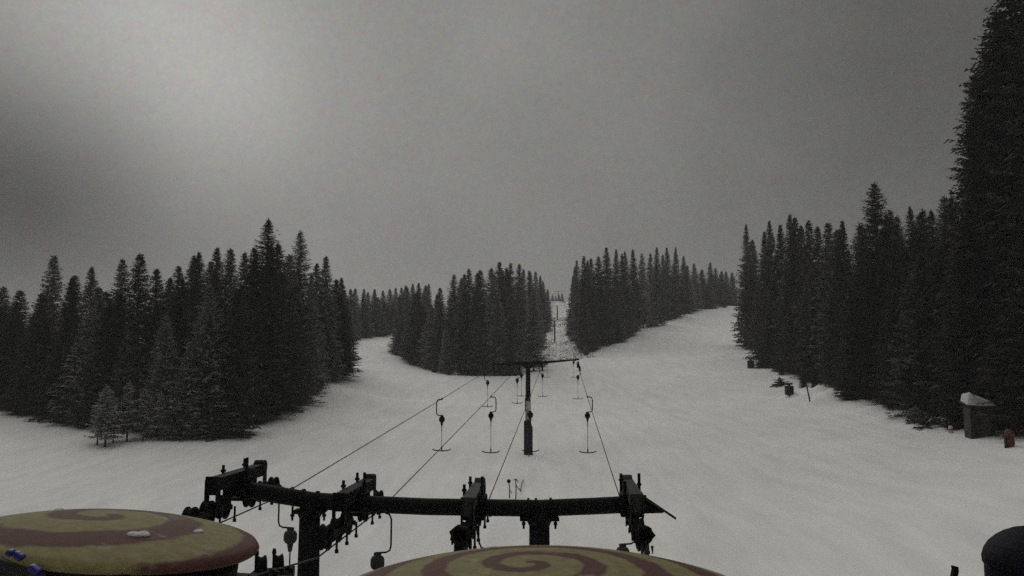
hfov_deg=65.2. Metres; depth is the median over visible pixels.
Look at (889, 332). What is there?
spruce tree
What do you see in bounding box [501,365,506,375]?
spruce tree
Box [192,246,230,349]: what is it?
spruce tree
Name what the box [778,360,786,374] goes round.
spruce tree
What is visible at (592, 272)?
spruce tree
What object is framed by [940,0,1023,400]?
spruce tree
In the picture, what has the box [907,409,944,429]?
spruce bush
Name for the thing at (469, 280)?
spruce tree
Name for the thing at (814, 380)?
spruce tree
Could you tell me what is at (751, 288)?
spruce tree
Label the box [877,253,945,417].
spruce tree
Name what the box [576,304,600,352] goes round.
spruce tree
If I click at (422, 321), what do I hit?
spruce tree
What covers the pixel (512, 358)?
spruce tree
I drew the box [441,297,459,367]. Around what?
spruce tree
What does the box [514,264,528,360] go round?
spruce tree
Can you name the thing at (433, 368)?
spruce tree
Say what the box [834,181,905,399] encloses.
spruce tree
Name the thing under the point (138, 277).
spruce tree
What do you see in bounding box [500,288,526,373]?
spruce tree
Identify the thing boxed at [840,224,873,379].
spruce tree
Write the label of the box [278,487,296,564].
tbar hanger
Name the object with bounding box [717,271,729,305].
spruce tree
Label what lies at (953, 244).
spruce tree
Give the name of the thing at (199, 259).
spruce tree
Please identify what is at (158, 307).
spruce tree
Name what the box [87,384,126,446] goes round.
spruce tree
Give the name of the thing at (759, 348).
spruce tree
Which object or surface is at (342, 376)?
spruce tree
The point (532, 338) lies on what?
spruce tree
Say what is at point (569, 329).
spruce tree
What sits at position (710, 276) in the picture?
spruce tree
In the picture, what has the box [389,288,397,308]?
spruce tree
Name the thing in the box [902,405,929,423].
spruce bush
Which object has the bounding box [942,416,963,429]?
spruce bush
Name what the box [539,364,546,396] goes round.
tbar hanger
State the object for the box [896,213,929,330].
spruce tree
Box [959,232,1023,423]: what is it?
spruce tree
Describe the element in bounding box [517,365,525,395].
tbar hanger
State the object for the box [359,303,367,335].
spruce tree
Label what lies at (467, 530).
catcher spring
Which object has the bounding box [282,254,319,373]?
spruce tree
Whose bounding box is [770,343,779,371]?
spruce tree
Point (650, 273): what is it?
spruce tree
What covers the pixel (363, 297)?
spruce tree
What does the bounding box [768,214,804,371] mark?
spruce tree
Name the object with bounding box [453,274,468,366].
spruce tree
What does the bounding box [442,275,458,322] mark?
spruce tree
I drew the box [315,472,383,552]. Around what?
sheave assembly
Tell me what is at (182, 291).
spruce tree
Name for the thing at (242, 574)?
sheave beam
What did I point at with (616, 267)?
spruce tree
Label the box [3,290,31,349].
spruce tree
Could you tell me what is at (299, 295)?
spruce tree
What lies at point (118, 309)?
spruce tree
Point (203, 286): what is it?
spruce tree
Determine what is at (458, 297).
spruce tree
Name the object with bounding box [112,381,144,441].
spruce tree
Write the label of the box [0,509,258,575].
bull wheel
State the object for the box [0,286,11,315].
spruce tree
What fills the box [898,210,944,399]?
spruce tree
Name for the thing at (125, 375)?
spruce tree
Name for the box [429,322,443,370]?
spruce tree
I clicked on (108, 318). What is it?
spruce tree
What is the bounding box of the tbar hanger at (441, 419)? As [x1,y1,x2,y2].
[432,398,450,450]
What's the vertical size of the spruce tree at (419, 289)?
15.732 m
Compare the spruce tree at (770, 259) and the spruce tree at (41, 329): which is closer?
the spruce tree at (41, 329)
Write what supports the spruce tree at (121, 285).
on the snow ground
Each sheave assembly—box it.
[182,457,283,522]
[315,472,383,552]
[451,476,491,550]
[619,473,649,553]
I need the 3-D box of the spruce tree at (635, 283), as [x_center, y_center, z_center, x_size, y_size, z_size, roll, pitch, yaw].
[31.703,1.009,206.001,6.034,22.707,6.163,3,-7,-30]
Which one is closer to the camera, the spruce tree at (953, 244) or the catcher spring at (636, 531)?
the catcher spring at (636, 531)
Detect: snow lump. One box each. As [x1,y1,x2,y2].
[126,531,149,536]
[193,529,203,532]
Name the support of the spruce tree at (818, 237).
on the snow ground
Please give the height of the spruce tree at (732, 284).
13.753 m
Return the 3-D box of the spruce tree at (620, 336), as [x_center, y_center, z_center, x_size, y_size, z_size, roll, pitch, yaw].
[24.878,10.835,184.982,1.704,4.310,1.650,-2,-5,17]
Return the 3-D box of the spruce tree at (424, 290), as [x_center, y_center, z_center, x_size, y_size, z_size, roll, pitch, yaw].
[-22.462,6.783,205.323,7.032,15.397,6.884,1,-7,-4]
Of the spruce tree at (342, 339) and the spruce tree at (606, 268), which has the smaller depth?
the spruce tree at (342, 339)
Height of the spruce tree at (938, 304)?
12.799 m
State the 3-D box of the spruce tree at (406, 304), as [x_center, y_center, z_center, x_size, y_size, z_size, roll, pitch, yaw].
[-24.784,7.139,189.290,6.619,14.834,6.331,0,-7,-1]
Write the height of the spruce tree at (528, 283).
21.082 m
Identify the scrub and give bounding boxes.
[530,301,595,360]
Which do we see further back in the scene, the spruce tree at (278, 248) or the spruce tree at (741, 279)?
the spruce tree at (741, 279)
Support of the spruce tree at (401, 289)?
on the snow ground
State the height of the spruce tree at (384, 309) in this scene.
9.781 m
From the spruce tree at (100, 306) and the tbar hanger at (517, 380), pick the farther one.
the spruce tree at (100, 306)
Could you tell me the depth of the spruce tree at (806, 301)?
105.69 m
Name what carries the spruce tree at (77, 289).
on the snow ground
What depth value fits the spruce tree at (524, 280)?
165.63 m
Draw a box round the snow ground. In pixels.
[0,301,1023,575]
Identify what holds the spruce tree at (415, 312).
on the snow ground
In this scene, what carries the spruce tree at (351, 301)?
on the snow ground
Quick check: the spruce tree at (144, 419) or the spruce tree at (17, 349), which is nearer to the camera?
the spruce tree at (144, 419)
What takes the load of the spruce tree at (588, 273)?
on the snow ground
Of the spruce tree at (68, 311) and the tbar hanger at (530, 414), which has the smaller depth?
the tbar hanger at (530, 414)
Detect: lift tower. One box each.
[230,482,675,575]
[492,359,579,454]
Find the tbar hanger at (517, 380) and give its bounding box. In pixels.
[512,368,522,403]
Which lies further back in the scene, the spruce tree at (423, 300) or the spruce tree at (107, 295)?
the spruce tree at (423, 300)
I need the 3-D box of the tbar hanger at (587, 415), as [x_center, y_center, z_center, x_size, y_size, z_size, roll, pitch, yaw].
[3.506,6.331,37.138,0.823,2.642,0.246,0,-6,0]
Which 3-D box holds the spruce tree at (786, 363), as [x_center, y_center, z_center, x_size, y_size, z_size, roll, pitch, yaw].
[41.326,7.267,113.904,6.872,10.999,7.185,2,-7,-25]
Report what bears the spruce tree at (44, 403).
on the snow ground
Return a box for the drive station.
[0,548,137,575]
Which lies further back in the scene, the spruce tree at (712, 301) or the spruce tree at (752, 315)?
the spruce tree at (712, 301)
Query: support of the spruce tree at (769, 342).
on the snow ground
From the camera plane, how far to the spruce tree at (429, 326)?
149.39 m
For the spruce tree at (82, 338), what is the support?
on the snow ground
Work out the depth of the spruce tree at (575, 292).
200.42 m
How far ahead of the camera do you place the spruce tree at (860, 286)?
87.81 m
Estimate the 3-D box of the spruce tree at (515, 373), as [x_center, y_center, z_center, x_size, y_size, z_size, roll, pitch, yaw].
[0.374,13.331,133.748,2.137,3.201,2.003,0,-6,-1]
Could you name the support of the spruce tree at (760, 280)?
on the snow ground
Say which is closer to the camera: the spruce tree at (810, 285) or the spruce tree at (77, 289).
the spruce tree at (77, 289)
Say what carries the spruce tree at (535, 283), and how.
on the snow ground
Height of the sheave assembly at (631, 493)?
0.935 m
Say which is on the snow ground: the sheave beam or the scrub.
the scrub
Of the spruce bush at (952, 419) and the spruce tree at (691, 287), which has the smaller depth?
the spruce bush at (952, 419)
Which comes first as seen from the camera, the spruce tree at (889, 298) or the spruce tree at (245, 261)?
the spruce tree at (889, 298)
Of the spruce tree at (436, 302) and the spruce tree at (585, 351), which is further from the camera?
the spruce tree at (585, 351)
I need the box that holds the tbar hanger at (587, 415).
[579,396,596,452]
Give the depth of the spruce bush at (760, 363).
124.31 m
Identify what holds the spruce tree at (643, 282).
on the snow ground
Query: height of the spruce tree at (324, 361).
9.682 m
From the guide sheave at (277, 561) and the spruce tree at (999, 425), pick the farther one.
the spruce tree at (999, 425)
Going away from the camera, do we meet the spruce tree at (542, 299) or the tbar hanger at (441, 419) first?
the tbar hanger at (441, 419)
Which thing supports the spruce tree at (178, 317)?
on the snow ground
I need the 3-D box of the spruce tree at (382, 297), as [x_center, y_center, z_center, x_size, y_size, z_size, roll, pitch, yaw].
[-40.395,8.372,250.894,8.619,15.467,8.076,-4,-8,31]
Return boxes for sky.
[0,0,1023,329]
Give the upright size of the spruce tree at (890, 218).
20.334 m
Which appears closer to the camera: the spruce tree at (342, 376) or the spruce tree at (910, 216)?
the spruce tree at (910, 216)
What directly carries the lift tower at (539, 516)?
on the snow ground
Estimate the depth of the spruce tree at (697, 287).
255.88 m
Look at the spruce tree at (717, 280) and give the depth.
273.20 m
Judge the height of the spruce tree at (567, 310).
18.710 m
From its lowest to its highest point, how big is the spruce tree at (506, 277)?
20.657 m
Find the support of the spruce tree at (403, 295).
on the snow ground
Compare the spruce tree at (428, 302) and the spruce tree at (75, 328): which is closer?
the spruce tree at (75, 328)
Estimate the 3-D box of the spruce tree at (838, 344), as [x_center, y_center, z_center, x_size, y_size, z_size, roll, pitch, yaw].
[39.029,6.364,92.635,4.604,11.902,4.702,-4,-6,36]
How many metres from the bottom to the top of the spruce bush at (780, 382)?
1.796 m
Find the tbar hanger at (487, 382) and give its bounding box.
[483,370,491,406]
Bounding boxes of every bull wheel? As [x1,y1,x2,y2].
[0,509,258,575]
[360,545,724,575]
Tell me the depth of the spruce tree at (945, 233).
66.83 m
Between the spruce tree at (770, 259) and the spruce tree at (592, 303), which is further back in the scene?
the spruce tree at (592, 303)
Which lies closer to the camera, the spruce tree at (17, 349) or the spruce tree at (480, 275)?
the spruce tree at (17, 349)
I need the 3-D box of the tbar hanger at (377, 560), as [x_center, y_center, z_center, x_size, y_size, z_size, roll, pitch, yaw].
[-2.382,5.252,14.123,0.816,2.634,0.246,0,-6,0]
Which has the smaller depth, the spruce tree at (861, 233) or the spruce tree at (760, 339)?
the spruce tree at (861, 233)
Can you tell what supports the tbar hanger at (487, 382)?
hanging from the haul rope at (266, 572)
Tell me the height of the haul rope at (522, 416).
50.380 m
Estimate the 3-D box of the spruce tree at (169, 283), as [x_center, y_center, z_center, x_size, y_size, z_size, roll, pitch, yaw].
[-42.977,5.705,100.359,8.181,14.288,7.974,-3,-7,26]
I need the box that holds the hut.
[959,392,999,438]
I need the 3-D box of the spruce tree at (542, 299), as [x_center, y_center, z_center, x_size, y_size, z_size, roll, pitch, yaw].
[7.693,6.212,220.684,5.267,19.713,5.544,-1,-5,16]
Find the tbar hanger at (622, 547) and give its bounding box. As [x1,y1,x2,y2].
[616,541,633,551]
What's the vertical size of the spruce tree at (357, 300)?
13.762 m
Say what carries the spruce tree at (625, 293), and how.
on the snow ground
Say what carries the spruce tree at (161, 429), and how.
on the snow ground
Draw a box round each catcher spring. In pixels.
[449,524,472,550]
[631,524,655,554]
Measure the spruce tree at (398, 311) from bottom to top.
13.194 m
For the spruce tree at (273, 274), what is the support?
on the snow ground
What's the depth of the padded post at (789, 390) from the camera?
88.73 m
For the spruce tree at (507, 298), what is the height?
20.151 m
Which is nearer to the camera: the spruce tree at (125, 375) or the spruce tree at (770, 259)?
the spruce tree at (125, 375)
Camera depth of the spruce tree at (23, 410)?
80.05 m
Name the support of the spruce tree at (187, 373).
on the snow ground
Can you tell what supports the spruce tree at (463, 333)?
on the snow ground
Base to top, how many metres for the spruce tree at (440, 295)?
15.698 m
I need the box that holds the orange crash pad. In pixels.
[1004,429,1014,447]
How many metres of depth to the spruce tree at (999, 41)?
57.41 m
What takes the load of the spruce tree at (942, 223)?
on the snow ground
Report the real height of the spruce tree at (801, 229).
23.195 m
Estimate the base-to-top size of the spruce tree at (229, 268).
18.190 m
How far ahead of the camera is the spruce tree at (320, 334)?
97.28 m
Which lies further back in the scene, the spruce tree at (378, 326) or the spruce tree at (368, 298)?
the spruce tree at (368, 298)
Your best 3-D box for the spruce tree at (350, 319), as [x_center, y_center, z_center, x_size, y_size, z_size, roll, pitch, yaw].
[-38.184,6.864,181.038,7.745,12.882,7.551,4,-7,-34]
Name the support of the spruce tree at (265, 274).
on the snow ground
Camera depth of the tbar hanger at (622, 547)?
14.74 m
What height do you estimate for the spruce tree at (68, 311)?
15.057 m
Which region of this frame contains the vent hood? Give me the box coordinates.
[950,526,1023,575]
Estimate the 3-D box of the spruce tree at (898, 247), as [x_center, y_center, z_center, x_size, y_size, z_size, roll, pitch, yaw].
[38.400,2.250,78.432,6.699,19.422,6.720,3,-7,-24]
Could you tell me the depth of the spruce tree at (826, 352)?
96.43 m
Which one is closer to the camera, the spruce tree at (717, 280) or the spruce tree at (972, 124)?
the spruce tree at (972, 124)
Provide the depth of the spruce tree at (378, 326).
211.39 m
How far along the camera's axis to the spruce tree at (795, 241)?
116.52 m
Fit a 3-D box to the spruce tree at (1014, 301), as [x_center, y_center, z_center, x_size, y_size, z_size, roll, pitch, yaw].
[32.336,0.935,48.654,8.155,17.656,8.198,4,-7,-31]
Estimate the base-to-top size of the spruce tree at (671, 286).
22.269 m
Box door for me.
[970,408,995,437]
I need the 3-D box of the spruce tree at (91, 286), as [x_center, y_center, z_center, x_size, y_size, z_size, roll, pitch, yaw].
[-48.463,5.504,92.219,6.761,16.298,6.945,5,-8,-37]
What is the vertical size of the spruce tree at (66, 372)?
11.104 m
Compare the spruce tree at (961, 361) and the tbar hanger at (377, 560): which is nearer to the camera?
the tbar hanger at (377, 560)
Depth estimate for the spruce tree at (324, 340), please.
103.45 m
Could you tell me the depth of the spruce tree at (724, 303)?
264.61 m
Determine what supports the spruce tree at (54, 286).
on the snow ground
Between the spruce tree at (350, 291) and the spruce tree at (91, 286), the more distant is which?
the spruce tree at (350, 291)
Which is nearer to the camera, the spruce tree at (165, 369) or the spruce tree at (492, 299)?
the spruce tree at (165, 369)
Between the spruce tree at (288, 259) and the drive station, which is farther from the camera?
the spruce tree at (288, 259)
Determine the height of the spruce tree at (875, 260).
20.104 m
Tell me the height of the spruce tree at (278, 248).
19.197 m
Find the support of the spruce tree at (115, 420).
on the snow ground
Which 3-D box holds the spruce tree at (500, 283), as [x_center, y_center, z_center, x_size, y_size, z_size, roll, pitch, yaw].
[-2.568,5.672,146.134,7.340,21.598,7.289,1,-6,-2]
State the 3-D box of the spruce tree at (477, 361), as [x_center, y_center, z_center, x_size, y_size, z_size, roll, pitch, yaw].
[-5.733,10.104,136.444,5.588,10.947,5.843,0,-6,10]
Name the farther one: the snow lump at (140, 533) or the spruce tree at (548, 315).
the spruce tree at (548, 315)
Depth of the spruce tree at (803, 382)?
94.42 m
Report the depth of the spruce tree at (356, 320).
198.57 m
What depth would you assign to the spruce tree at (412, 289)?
225.67 m
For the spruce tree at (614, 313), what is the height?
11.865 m
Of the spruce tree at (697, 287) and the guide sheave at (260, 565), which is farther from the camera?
the spruce tree at (697, 287)
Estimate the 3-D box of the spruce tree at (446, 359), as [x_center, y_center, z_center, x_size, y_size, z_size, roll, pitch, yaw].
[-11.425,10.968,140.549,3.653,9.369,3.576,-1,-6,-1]
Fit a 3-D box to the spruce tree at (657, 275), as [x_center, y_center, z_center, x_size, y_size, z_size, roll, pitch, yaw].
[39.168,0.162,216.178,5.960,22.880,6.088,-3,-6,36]
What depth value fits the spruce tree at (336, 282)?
116.67 m
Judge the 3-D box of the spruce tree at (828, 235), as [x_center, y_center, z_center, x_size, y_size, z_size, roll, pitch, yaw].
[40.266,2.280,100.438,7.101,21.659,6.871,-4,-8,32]
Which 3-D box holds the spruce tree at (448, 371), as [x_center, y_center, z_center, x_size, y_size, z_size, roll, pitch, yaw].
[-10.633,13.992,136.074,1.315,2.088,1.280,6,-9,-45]
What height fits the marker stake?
1.271 m
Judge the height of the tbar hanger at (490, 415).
2.642 m
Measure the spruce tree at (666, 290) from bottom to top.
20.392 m
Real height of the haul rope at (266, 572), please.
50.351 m
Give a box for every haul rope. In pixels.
[221,296,554,575]
[477,305,618,524]
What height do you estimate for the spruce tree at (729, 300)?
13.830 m
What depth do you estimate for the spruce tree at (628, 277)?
198.46 m
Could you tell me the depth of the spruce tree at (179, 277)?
104.54 m
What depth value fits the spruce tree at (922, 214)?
74.89 m
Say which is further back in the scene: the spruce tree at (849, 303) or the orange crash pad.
the spruce tree at (849, 303)
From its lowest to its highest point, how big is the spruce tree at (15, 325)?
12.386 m
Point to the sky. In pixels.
(407, 143)
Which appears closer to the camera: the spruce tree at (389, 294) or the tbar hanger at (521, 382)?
the tbar hanger at (521, 382)
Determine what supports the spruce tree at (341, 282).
on the snow ground
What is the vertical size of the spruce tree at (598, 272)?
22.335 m
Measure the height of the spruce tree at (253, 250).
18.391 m
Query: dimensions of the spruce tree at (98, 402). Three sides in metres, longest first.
4.596 x 2.205 x 1.938 m
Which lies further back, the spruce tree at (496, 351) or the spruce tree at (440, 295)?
the spruce tree at (440, 295)
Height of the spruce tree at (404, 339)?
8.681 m
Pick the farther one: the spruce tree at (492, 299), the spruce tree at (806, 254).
the spruce tree at (492, 299)
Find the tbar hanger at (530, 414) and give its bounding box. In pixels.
[522,395,538,451]
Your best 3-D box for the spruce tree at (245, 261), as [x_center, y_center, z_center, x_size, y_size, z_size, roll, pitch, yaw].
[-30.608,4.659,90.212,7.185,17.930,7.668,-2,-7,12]
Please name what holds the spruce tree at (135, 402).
on the snow ground
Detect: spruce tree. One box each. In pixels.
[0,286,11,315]
[0,293,57,416]
[0,301,26,409]
[0,314,43,412]
[1,295,55,414]
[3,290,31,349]
[17,402,25,415]
[24,277,86,422]
[25,330,66,416]
[31,255,67,349]
[41,287,126,427]
[42,315,84,420]
[47,320,81,423]
[58,275,84,342]
[62,292,150,422]
[65,299,115,428]
[70,305,129,426]
[73,267,98,353]
[83,291,141,403]
[84,392,112,444]
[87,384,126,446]
[103,397,128,442]
[104,329,145,430]
[107,257,139,342]
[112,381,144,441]
[122,252,153,365]
[123,294,220,425]
[125,396,139,431]
[127,388,155,440]
[128,269,170,401]
[133,315,190,437]
[145,392,172,440]
[147,279,202,404]
[153,277,177,328]
[155,284,247,441]
[156,265,186,323]
[159,341,207,441]
[169,254,203,336]
[188,251,206,320]
[188,261,218,339]
[190,289,269,440]
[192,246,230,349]
[196,272,227,393]
[199,248,239,357]
[209,218,312,416]
[225,251,248,335]
[233,248,276,380]
[264,243,282,329]
[269,244,291,317]
[279,230,331,403]
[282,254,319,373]
[302,273,331,392]
[303,263,341,379]
[308,295,341,380]
[316,325,330,383]
[317,256,346,378]
[327,303,345,380]
[331,279,362,369]
[333,288,350,367]
[334,297,362,376]
[337,277,359,370]
[343,291,359,342]
[347,289,362,334]
[349,299,361,332]
[352,289,363,320]
[352,307,362,338]
[359,289,370,333]
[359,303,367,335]
[359,311,375,337]
[366,292,371,314]
[368,289,380,318]
[369,297,389,336]
[379,291,387,309]
[379,302,391,334]
[385,289,392,313]
[387,295,404,349]
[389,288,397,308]
[389,314,404,354]
[395,287,403,317]
[399,286,411,322]
[399,301,415,358]
[399,301,427,363]
[399,320,408,356]
[403,287,412,323]
[404,306,427,364]
[405,284,414,317]
[407,292,420,331]
[413,283,421,301]
[414,304,436,367]
[420,293,425,310]
[421,286,428,307]
[422,301,452,368]
[423,284,434,329]
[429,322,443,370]
[431,357,436,372]
[432,295,443,330]
[435,288,446,321]
[438,324,455,373]
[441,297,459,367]
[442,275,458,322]
[446,365,451,374]
[450,291,480,374]
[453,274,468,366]
[454,278,462,329]
[456,269,473,367]
[459,273,485,358]
[463,316,491,375]
[467,290,486,365]
[470,269,487,342]
[479,267,506,371]
[480,295,510,375]
[481,273,507,370]
[484,261,509,370]
[500,270,524,357]
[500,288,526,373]
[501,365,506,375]
[502,267,524,366]
[507,350,516,375]
[508,263,525,356]
[509,346,523,374]
[510,362,518,375]
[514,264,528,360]
[519,268,531,360]
[519,288,549,370]
[525,270,539,347]
[532,272,545,344]
[537,277,549,341]
[541,281,552,331]
[545,289,553,324]
[563,277,574,334]
[564,267,576,341]
[568,260,580,343]
[572,255,589,349]
[572,260,600,348]
[575,278,593,353]
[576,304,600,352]
[577,285,602,347]
[583,259,603,339]
[584,344,588,354]
[592,257,608,323]
[596,306,613,345]
[598,247,617,334]
[600,281,616,346]
[608,296,628,342]
[610,249,628,338]
[613,290,626,338]
[616,326,622,342]
[617,254,637,336]
[621,252,640,334]
[628,249,644,328]
[637,253,654,327]
[641,253,665,326]
[651,248,667,324]
[659,255,673,320]
[664,247,683,318]
[670,247,687,316]
[678,256,695,313]
[683,266,699,310]
[689,263,703,310]
[698,269,712,308]
[705,280,718,308]
[706,263,718,306]
[713,268,724,302]
[716,287,722,306]
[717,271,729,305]
[721,271,735,305]
[722,295,726,307]
[728,272,739,305]
[730,225,756,345]
[732,239,760,348]
[743,231,769,358]
[746,291,760,349]
[751,320,766,361]
[754,220,779,358]
[756,224,789,367]
[757,263,769,356]
[757,277,778,364]
[760,287,781,366]
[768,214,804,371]
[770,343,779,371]
[775,217,806,367]
[778,226,807,359]
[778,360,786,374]
[779,219,823,371]
[780,311,800,374]
[783,299,813,378]
[794,262,820,371]
[795,287,825,382]
[797,225,827,333]
[798,371,807,387]
[805,223,836,380]
[809,368,818,387]
[814,229,852,386]
[819,219,855,388]
[828,288,873,399]
[829,294,846,384]
[832,223,875,386]
[832,290,883,398]
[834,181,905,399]
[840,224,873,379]
[841,268,868,379]
[866,297,914,408]
[867,215,887,394]
[868,293,907,404]
[869,210,904,398]
[869,229,906,380]
[872,215,911,380]
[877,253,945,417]
[896,204,918,317]
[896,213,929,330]
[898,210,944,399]
[900,208,934,338]
[906,269,954,414]
[914,9,1023,418]
[916,195,952,393]
[917,228,998,428]
[919,72,1008,416]
[923,50,1016,411]
[929,0,1023,418]
[929,196,960,410]
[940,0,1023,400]
[941,189,990,407]
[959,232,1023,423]
[972,174,1023,437]
[973,278,1023,430]
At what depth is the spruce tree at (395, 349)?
166.02 m
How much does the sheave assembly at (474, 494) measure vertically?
0.935 m
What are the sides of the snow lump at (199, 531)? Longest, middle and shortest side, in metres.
0.113 x 0.095 x 0.041 m
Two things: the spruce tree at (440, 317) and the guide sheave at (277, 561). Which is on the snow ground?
the spruce tree at (440, 317)
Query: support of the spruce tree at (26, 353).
on the snow ground
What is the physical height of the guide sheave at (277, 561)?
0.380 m
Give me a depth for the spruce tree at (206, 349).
68.97 m
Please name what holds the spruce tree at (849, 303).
on the snow ground
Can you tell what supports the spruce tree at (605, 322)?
on the snow ground
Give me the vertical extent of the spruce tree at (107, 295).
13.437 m
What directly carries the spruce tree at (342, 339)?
on the snow ground
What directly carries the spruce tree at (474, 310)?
on the snow ground
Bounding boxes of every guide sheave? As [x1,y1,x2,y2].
[248,550,279,575]
[272,548,294,575]
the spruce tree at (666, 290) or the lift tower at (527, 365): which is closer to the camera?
the lift tower at (527, 365)
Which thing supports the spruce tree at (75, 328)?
on the snow ground
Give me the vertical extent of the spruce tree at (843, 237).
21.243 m
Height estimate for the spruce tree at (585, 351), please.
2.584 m
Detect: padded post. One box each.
[747,358,753,367]
[784,382,793,394]
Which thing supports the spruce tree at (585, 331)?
on the snow ground
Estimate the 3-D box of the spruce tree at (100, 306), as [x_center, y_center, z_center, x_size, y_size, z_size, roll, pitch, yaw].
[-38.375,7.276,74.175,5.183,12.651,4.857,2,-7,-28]
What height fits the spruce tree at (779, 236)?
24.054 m
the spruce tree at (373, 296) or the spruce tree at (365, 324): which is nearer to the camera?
the spruce tree at (365, 324)
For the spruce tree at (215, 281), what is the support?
on the snow ground
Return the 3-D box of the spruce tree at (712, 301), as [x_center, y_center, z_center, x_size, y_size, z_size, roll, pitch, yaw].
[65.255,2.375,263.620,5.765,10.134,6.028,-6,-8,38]
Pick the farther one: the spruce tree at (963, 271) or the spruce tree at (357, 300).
the spruce tree at (357, 300)
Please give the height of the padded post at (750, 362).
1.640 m
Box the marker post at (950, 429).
[948,426,952,432]
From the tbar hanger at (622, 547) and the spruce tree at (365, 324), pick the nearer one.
the tbar hanger at (622, 547)
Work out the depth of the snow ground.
55.00 m
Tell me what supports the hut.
on the snow ground
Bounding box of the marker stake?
[507,479,511,497]
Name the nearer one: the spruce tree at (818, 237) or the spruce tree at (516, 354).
the spruce tree at (818, 237)
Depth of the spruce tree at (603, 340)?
182.00 m
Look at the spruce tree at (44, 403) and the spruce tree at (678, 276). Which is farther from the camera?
the spruce tree at (678, 276)
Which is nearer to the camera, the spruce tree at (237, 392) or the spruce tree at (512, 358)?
the spruce tree at (237, 392)
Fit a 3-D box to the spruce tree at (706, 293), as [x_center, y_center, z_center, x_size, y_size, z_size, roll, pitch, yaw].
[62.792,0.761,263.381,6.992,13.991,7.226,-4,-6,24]
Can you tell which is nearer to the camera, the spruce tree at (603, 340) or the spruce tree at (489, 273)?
the spruce tree at (489, 273)
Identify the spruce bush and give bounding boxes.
[751,357,768,368]
[770,377,788,386]
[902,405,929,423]
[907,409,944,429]
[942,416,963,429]
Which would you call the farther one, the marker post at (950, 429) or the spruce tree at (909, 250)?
the spruce tree at (909, 250)
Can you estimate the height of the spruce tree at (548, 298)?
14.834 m
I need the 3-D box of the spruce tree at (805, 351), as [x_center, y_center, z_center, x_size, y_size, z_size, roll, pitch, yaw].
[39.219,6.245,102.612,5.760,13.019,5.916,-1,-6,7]
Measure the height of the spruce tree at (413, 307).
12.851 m
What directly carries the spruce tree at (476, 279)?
on the snow ground
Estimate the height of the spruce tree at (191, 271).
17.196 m
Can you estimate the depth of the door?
50.44 m
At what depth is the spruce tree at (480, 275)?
148.43 m
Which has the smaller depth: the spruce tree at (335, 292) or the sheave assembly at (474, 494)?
the sheave assembly at (474, 494)
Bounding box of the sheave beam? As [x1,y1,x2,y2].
[237,573,291,575]
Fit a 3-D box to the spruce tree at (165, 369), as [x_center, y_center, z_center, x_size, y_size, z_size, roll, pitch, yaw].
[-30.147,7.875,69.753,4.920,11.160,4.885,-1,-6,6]
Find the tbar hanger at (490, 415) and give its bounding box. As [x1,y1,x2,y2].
[482,396,499,452]
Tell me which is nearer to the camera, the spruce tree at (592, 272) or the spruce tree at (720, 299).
the spruce tree at (592, 272)
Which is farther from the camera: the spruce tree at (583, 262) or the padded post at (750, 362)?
the spruce tree at (583, 262)
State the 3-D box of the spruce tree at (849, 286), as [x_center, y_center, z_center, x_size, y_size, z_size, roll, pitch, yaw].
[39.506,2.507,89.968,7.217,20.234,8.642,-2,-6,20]
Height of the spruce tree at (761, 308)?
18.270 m
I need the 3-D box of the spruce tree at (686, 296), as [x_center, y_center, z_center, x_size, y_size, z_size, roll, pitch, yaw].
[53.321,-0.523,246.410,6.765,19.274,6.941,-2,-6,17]
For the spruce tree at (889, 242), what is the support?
on the snow ground
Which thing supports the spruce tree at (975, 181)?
on the snow ground
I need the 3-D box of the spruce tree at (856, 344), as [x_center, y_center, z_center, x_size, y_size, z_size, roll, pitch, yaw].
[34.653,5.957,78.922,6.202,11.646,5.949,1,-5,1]
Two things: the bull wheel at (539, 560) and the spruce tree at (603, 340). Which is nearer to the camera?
the bull wheel at (539, 560)
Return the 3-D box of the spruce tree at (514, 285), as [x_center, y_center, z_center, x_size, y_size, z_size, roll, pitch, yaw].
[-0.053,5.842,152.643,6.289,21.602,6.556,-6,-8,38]
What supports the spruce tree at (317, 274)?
on the snow ground
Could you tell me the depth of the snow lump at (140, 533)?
7.06 m
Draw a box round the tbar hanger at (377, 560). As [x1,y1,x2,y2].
[370,513,391,569]
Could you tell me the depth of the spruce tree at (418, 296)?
173.73 m
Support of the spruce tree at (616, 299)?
on the snow ground
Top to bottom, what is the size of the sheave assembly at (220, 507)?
0.935 m
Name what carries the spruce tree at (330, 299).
on the snow ground

